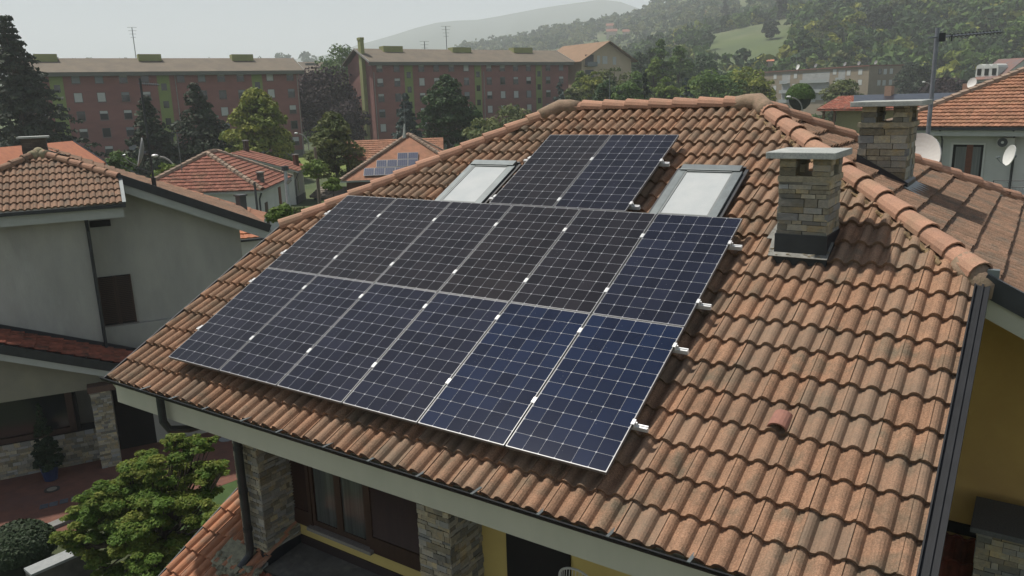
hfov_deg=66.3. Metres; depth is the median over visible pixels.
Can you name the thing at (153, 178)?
street lamp
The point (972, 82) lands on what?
satellite dish
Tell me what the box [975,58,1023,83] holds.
house
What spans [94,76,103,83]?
window
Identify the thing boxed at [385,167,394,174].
solar panel
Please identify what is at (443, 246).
solar panel
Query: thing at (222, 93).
window
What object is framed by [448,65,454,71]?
window
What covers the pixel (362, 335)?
solar panel
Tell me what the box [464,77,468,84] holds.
window
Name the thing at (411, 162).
solar panel
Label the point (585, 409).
solar panel
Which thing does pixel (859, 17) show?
tree
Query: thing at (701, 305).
mounting rail
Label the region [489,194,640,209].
mounting rail
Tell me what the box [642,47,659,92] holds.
tree
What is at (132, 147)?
window
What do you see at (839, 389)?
villa
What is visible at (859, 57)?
tree
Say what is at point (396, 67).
window
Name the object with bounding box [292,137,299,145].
window
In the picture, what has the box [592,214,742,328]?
solar panel
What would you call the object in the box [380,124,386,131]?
window
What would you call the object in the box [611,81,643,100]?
tree
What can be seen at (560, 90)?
tree
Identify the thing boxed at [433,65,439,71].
window
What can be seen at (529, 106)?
window
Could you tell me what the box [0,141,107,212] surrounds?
house
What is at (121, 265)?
villa
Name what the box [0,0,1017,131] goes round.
hill
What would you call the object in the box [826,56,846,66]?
tree
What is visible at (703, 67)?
tree
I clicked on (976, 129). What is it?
house
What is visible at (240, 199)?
house
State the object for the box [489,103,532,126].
tree
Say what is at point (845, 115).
house
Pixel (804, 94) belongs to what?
clipped tree
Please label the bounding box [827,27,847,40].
tree
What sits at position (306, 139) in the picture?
street lamp
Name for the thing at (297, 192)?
house
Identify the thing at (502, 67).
window
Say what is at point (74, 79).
window
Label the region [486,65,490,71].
window
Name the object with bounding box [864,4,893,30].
tree
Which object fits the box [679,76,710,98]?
tree
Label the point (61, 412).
window
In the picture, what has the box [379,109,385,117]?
window
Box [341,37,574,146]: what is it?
apartment block
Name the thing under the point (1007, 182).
balcony railing
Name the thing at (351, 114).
copper beech
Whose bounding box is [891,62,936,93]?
tree
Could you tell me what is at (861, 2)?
tree
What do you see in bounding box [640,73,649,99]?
tree
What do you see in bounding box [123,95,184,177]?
conifer tree
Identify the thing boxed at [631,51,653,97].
tree
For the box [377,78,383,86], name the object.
window
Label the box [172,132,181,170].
antenna mast
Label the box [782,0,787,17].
tree
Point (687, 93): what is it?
tree
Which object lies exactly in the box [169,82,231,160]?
conifer tree
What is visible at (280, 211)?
bush
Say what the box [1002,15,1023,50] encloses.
tree
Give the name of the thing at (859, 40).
tree
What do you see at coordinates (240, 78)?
window
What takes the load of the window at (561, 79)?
in the apartment block at (382, 79)
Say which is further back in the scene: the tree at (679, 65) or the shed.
the tree at (679, 65)
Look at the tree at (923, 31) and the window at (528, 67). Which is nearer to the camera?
the window at (528, 67)
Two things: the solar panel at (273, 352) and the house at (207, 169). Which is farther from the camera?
the house at (207, 169)
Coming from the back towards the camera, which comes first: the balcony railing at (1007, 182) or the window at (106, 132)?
the window at (106, 132)
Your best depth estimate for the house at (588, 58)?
187.41 m
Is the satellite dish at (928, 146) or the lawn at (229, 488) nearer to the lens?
the satellite dish at (928, 146)
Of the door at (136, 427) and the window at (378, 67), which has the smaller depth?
the door at (136, 427)
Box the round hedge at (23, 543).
[0,518,57,575]
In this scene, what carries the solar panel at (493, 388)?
attached to the mounting rail at (640, 427)
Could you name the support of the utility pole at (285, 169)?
on the ground at (310, 189)
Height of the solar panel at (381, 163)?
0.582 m
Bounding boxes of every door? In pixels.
[112,390,156,448]
[265,201,270,231]
[506,533,570,575]
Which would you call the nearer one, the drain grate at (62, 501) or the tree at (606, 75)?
the drain grate at (62, 501)
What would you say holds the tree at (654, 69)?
on the ground at (310, 189)
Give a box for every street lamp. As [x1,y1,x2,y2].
[138,78,159,185]
[151,154,172,163]
[294,132,309,158]
[786,96,802,110]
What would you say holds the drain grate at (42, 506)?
on the patio
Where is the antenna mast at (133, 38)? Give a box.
[127,27,136,56]
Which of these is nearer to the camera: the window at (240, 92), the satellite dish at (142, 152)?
the satellite dish at (142, 152)
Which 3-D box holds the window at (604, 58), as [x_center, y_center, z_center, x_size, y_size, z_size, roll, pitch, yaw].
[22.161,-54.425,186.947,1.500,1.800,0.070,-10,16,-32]
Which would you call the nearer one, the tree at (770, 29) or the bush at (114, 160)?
the bush at (114, 160)
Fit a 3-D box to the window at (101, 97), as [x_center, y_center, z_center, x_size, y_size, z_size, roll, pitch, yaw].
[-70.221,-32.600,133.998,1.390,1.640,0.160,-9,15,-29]
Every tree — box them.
[0,14,107,160]
[47,433,229,575]
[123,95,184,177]
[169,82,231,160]
[218,87,294,159]
[303,111,365,183]
[314,43,351,82]
[391,93,421,138]
[416,74,482,148]
[461,117,501,140]
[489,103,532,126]
[552,82,564,101]
[563,86,586,101]
[571,70,585,87]
[576,71,605,99]
[591,80,617,100]
[593,67,633,98]
[610,85,626,97]
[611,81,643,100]
[621,71,648,99]
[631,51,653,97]
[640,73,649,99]
[641,39,679,98]
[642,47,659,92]
[642,58,661,99]
[651,76,683,98]
[668,46,694,88]
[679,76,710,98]
[680,77,693,97]
[682,53,719,85]
[688,68,746,98]
[714,70,739,94]
[720,0,729,15]
[724,66,775,94]
[747,76,776,101]
[761,18,779,37]
[776,0,782,19]
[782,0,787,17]
[785,83,815,110]
[791,29,814,52]
[819,78,863,121]
[821,50,857,67]
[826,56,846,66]
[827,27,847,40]
[842,11,871,30]
[848,35,871,53]
[849,0,865,6]
[854,51,867,64]
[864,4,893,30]
[888,0,910,8]
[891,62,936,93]
[900,62,923,88]
[918,29,930,52]
[918,77,967,92]
[930,51,951,67]
[968,56,986,63]
[983,46,1004,61]
[984,7,994,20]
[1001,50,1023,58]
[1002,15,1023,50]
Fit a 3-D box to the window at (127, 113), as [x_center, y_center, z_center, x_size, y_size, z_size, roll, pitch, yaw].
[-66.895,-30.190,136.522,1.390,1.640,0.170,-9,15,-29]
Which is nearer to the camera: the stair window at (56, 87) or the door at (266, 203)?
the door at (266, 203)
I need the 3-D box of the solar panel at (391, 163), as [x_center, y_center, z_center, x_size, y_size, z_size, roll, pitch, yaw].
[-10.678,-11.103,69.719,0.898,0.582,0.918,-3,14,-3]
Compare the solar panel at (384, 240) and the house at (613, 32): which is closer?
the solar panel at (384, 240)
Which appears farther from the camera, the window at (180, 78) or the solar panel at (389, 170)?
the window at (180, 78)
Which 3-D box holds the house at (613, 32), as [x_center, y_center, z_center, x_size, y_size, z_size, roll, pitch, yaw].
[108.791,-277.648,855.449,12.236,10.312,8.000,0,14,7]
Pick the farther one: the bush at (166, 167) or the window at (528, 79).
the window at (528, 79)
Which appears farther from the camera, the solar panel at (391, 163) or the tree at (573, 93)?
the tree at (573, 93)
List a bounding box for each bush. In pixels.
[105,150,139,170]
[150,162,175,176]
[264,202,293,222]
[291,206,304,213]
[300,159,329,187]
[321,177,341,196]
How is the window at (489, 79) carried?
in the apartment block at (382, 79)
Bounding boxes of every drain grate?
[39,503,47,508]
[49,501,57,506]
[60,498,67,503]
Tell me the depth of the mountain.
2901.96 m
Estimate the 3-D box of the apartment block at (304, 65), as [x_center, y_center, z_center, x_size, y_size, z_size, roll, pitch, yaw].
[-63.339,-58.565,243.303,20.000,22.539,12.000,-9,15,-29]
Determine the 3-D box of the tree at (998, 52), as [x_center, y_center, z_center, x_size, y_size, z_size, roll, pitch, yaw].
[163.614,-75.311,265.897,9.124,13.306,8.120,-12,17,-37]
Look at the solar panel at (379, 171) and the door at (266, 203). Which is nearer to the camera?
the door at (266, 203)
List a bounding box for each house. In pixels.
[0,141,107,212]
[155,149,292,232]
[162,181,266,222]
[232,140,305,204]
[339,132,443,192]
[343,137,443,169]
[557,41,637,89]
[606,23,613,28]
[606,29,616,38]
[622,29,629,34]
[766,59,773,67]
[816,84,967,133]
[884,66,1023,194]
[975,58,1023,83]
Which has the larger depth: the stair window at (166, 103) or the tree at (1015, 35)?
the tree at (1015, 35)
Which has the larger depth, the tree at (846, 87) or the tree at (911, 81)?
the tree at (911, 81)
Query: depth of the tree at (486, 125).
100.52 m
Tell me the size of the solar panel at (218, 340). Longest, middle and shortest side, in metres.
1.872 x 1.032 x 0.035 m
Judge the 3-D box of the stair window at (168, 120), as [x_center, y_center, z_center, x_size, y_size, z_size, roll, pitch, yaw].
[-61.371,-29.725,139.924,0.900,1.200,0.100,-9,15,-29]
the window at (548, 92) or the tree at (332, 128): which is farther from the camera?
the window at (548, 92)
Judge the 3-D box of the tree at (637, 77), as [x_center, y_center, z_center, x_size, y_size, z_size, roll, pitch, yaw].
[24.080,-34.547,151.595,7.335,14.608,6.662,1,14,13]
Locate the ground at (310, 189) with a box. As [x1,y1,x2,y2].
[50,142,453,575]
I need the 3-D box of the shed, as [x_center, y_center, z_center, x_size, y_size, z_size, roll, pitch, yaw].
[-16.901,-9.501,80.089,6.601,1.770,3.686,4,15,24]
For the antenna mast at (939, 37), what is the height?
3.455 m
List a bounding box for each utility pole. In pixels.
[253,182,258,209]
[281,166,291,206]
[313,147,320,203]
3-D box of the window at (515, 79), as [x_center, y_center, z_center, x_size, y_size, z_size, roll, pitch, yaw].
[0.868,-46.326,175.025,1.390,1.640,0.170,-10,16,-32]
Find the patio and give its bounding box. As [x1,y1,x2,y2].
[0,432,236,531]
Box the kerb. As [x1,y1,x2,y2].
[47,519,75,528]
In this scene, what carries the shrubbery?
on the ground at (310, 189)
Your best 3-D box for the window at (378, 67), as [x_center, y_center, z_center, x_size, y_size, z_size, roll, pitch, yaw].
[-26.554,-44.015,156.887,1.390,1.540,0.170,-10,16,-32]
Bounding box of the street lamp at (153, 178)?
[138,78,159,185]
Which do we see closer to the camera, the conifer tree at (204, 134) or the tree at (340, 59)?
the conifer tree at (204, 134)
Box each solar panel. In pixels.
[168,268,316,371]
[219,275,372,386]
[267,195,396,274]
[277,283,436,404]
[318,198,450,283]
[343,292,508,424]
[363,168,373,175]
[374,167,384,175]
[375,201,511,292]
[376,160,386,167]
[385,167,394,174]
[387,159,396,166]
[397,152,407,159]
[397,159,407,166]
[408,152,417,158]
[408,159,417,165]
[418,302,590,447]
[439,205,579,302]
[489,135,610,206]
[506,314,684,474]
[511,209,656,314]
[554,135,678,211]
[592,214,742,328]
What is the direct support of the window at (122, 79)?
in the apartment block at (101, 96)
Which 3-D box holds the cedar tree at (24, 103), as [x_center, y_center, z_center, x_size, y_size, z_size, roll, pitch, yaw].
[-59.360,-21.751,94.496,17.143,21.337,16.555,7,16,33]
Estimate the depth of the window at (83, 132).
133.75 m
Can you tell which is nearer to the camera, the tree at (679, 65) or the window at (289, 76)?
the window at (289, 76)
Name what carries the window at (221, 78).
in the apartment block at (101, 96)
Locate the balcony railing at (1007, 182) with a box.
[993,180,1023,189]
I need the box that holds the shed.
[309,186,346,199]
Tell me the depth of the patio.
22.50 m
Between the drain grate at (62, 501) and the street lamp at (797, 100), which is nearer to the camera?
the drain grate at (62, 501)
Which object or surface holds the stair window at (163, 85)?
in the apartment block at (101, 96)
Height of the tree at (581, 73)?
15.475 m
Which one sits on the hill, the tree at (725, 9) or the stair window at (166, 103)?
the tree at (725, 9)
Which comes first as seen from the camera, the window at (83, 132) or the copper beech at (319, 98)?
the window at (83, 132)
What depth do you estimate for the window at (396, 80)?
159.55 m
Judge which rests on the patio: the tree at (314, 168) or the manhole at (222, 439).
the manhole at (222, 439)
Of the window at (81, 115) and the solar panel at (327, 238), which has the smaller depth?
the solar panel at (327, 238)
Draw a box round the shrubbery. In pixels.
[0,113,835,172]
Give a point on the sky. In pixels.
(63, 28)
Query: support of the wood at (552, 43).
on the hill
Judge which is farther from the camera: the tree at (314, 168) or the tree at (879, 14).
the tree at (879, 14)
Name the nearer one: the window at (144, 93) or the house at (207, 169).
the house at (207, 169)
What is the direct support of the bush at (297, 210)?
on the ground at (310, 189)
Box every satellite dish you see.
[122,138,148,165]
[915,133,941,161]
[967,78,976,86]
[995,145,1016,188]
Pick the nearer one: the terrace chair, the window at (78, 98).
the terrace chair
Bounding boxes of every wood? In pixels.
[1,51,348,76]
[456,0,805,50]
[622,0,1023,93]
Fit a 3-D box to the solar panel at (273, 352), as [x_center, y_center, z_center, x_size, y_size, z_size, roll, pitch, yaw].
[-2.661,0.479,9.789,1.032,0.035,1.872,7,43,33]
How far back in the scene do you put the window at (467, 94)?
168.99 m
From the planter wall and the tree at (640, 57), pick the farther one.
the tree at (640, 57)
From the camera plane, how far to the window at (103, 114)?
134.73 m
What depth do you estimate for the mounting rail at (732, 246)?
8.63 m
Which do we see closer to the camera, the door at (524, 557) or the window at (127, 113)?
the door at (524, 557)
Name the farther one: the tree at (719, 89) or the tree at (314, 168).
the tree at (719, 89)
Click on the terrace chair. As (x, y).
(570, 568)
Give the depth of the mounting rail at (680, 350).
7.60 m
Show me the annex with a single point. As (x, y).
(249, 241)
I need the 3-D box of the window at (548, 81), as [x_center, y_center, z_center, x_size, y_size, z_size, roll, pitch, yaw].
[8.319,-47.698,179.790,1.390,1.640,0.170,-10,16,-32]
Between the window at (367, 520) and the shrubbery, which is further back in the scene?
the shrubbery
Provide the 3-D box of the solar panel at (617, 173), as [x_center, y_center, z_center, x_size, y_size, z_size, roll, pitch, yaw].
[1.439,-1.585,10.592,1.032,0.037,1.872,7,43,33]
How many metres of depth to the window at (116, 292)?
25.03 m
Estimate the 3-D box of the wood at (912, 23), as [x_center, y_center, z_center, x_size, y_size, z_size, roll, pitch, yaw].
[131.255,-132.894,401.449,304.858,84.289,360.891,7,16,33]
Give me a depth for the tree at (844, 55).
271.70 m
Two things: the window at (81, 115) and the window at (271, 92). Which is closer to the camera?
the window at (81, 115)
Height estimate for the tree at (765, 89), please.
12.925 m
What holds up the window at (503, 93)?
in the apartment block at (382, 79)
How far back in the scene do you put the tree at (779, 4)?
490.21 m
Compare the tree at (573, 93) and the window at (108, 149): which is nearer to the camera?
the window at (108, 149)
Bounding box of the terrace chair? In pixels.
[558,567,587,575]
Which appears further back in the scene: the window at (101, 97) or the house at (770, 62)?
the house at (770, 62)
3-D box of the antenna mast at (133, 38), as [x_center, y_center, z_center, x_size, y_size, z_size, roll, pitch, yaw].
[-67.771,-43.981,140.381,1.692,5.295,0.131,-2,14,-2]
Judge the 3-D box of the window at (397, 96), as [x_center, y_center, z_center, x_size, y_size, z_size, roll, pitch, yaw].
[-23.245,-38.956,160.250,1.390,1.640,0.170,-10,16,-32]
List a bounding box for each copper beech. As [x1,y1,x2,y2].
[298,64,361,146]
[329,100,370,142]
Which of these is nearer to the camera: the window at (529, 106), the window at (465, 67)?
the window at (465, 67)
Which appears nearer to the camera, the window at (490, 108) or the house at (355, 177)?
the house at (355, 177)
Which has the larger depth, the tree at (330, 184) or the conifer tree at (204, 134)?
the conifer tree at (204, 134)
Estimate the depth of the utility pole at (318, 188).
74.80 m
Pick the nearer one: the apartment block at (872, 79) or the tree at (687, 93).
the tree at (687, 93)
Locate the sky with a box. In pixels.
[0,0,664,58]
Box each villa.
[0,135,270,479]
[99,93,1023,575]
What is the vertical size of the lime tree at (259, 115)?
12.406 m
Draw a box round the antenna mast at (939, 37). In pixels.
[926,27,1003,134]
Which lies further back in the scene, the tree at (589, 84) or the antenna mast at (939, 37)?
the tree at (589, 84)
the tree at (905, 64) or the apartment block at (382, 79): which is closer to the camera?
the apartment block at (382, 79)
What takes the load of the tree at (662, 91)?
on the ground at (310, 189)
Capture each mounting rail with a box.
[196,325,649,432]
[249,278,688,354]
[280,250,711,309]
[324,210,742,250]
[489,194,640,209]
[523,156,669,166]
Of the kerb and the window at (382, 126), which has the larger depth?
the window at (382, 126)
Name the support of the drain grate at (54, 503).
on the patio
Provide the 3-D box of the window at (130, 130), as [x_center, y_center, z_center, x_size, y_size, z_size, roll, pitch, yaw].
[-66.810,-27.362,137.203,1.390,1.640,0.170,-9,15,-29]
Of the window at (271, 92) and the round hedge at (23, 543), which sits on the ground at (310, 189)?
the round hedge at (23, 543)
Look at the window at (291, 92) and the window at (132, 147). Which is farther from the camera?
the window at (291, 92)
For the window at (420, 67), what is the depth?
161.88 m
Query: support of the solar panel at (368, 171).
attached to the house at (355, 177)
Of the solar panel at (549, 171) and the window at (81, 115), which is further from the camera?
the window at (81, 115)
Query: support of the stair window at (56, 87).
in the apartment block at (101, 96)
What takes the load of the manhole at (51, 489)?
on the patio
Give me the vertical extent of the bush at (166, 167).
2.301 m
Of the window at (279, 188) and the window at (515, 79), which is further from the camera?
the window at (515, 79)
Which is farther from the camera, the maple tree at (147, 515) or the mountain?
the mountain
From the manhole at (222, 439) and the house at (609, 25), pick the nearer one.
the manhole at (222, 439)
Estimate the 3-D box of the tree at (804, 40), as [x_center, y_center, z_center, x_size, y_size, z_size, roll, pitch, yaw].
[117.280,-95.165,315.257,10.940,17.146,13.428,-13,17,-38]
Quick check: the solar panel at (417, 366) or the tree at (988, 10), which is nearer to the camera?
the solar panel at (417, 366)
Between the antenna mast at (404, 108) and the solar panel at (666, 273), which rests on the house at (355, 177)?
the antenna mast at (404, 108)
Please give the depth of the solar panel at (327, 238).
11.46 m
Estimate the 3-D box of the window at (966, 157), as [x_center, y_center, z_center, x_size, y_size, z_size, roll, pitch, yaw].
[21.172,-5.700,36.515,1.427,2.103,0.080,10,18,40]
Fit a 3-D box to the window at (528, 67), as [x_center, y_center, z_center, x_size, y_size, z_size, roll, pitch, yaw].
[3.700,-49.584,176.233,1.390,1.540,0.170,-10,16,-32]
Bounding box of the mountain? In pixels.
[295,0,638,61]
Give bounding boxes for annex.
[240,230,263,256]
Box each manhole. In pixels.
[44,486,59,492]
[219,437,230,441]
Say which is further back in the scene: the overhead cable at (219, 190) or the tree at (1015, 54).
the tree at (1015, 54)
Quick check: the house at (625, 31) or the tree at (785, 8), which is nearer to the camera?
the tree at (785, 8)
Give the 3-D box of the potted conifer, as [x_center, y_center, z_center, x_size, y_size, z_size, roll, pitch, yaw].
[-13.473,4.421,22.583,0.912,2.402,0.877,7,16,33]
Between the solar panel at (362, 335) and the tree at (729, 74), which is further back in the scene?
the tree at (729, 74)
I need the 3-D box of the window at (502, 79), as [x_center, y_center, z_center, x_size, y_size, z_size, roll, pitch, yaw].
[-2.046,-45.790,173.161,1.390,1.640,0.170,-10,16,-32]
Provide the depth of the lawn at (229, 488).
21.64 m
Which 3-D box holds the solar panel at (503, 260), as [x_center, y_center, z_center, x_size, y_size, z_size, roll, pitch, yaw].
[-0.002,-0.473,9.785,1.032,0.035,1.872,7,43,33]
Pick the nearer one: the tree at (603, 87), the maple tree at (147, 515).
the maple tree at (147, 515)
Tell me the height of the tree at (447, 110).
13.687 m
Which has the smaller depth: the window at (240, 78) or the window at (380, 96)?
the window at (240, 78)
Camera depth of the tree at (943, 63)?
280.91 m
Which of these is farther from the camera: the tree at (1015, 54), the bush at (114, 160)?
the tree at (1015, 54)
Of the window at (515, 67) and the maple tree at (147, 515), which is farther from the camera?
the window at (515, 67)
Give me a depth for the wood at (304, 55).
1055.82 m
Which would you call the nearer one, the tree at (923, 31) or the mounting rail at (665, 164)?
the mounting rail at (665, 164)
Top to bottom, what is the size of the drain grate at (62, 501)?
0.028 m
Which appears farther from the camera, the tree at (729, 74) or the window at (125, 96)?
the tree at (729, 74)
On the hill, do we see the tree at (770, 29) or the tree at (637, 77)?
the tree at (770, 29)
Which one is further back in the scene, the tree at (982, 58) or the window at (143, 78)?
the tree at (982, 58)
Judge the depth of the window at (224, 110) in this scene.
144.33 m
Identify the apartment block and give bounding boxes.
[8,54,304,160]
[298,62,331,127]
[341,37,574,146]
[757,64,903,114]
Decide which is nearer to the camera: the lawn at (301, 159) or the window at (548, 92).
the lawn at (301, 159)
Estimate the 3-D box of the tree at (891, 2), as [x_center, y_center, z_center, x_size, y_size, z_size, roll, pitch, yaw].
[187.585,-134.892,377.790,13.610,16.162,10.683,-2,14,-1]
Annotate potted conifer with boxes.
[30,403,64,481]
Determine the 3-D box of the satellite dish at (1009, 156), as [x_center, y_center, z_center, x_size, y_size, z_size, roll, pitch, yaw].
[17.087,-3.975,27.201,0.617,1.969,0.598,7,16,33]
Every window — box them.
[0,392,81,445]
[54,85,60,92]
[71,76,80,83]
[73,93,83,102]
[76,111,86,120]
[79,129,88,138]
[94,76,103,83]
[97,92,105,101]
[97,274,138,327]
[99,111,108,120]
[102,128,111,137]
[105,146,113,155]
[119,76,127,83]
[121,92,130,101]
[123,110,132,119]
[126,127,134,136]
[129,145,136,151]
[140,76,149,82]
[143,92,151,100]
[161,83,166,90]
[163,101,168,107]
[165,118,170,124]
[176,75,184,82]
[197,75,205,81]
[217,75,225,81]
[219,90,226,98]
[221,107,228,115]
[236,75,244,81]
[238,90,244,98]
[266,74,273,80]
[267,89,274,96]
[278,186,281,203]
[286,74,293,80]
[288,89,295,97]
[289,105,296,113]
[289,460,420,571]
[291,121,297,128]
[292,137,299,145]
[376,65,382,71]
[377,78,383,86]
[378,94,384,101]
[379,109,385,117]
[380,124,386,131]
[393,65,399,71]
[394,78,400,86]
[395,93,400,101]
[418,65,424,71]
[419,78,424,85]
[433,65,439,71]
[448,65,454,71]
[463,65,468,71]
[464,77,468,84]
[464,92,469,99]
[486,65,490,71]
[487,77,491,84]
[487,91,491,98]
[488,106,492,112]
[500,65,504,70]
[500,77,505,84]
[500,91,505,98]
[513,65,517,70]
[513,77,517,84]
[514,91,518,97]
[526,65,530,70]
[526,77,530,83]
[526,90,531,97]
[527,104,531,111]
[546,77,550,83]
[546,90,550,96]
[559,76,563,83]
[602,56,606,63]
[949,143,985,176]
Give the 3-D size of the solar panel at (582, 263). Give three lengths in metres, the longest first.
1.872 x 1.032 x 0.035 m
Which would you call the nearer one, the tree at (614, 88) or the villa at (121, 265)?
the villa at (121, 265)
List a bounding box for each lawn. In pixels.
[178,480,236,552]
[298,157,345,177]
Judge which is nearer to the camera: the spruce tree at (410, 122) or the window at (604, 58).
the spruce tree at (410, 122)
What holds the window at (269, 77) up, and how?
in the apartment block at (101, 96)
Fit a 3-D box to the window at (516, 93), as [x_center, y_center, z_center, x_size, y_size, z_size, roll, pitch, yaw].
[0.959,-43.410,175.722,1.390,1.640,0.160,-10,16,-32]
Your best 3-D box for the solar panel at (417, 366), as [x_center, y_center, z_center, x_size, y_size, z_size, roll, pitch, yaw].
[-0.917,0.705,8.633,1.032,0.035,1.872,7,43,33]
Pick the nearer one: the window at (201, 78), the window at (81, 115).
the window at (81, 115)
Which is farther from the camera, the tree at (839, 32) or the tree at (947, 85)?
the tree at (839, 32)
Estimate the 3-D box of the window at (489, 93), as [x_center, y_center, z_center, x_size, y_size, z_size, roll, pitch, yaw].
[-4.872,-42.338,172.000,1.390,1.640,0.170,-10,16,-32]
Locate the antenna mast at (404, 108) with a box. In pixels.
[401,102,407,135]
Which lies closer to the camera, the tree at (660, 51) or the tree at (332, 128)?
the tree at (332, 128)
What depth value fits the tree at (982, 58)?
265.40 m
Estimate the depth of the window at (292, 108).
150.41 m
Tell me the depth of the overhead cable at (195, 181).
46.56 m
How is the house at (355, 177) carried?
on the ground at (310, 189)
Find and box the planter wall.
[24,550,93,575]
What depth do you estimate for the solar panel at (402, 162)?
69.78 m
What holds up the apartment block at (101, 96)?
on the ground at (310, 189)
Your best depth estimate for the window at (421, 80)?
162.52 m
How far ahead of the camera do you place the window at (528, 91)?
177.58 m
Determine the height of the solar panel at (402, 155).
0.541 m
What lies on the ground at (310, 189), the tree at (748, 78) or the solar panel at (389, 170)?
the tree at (748, 78)
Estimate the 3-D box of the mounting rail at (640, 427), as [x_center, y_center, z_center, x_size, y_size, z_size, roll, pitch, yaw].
[-1.494,0.936,8.758,6.550,0.231,0.169,7,16,33]
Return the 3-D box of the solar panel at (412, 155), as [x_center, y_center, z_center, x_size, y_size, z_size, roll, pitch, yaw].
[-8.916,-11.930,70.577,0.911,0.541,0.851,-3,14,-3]
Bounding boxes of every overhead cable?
[121,160,280,182]
[121,165,283,190]
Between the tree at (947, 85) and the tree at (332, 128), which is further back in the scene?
the tree at (947, 85)

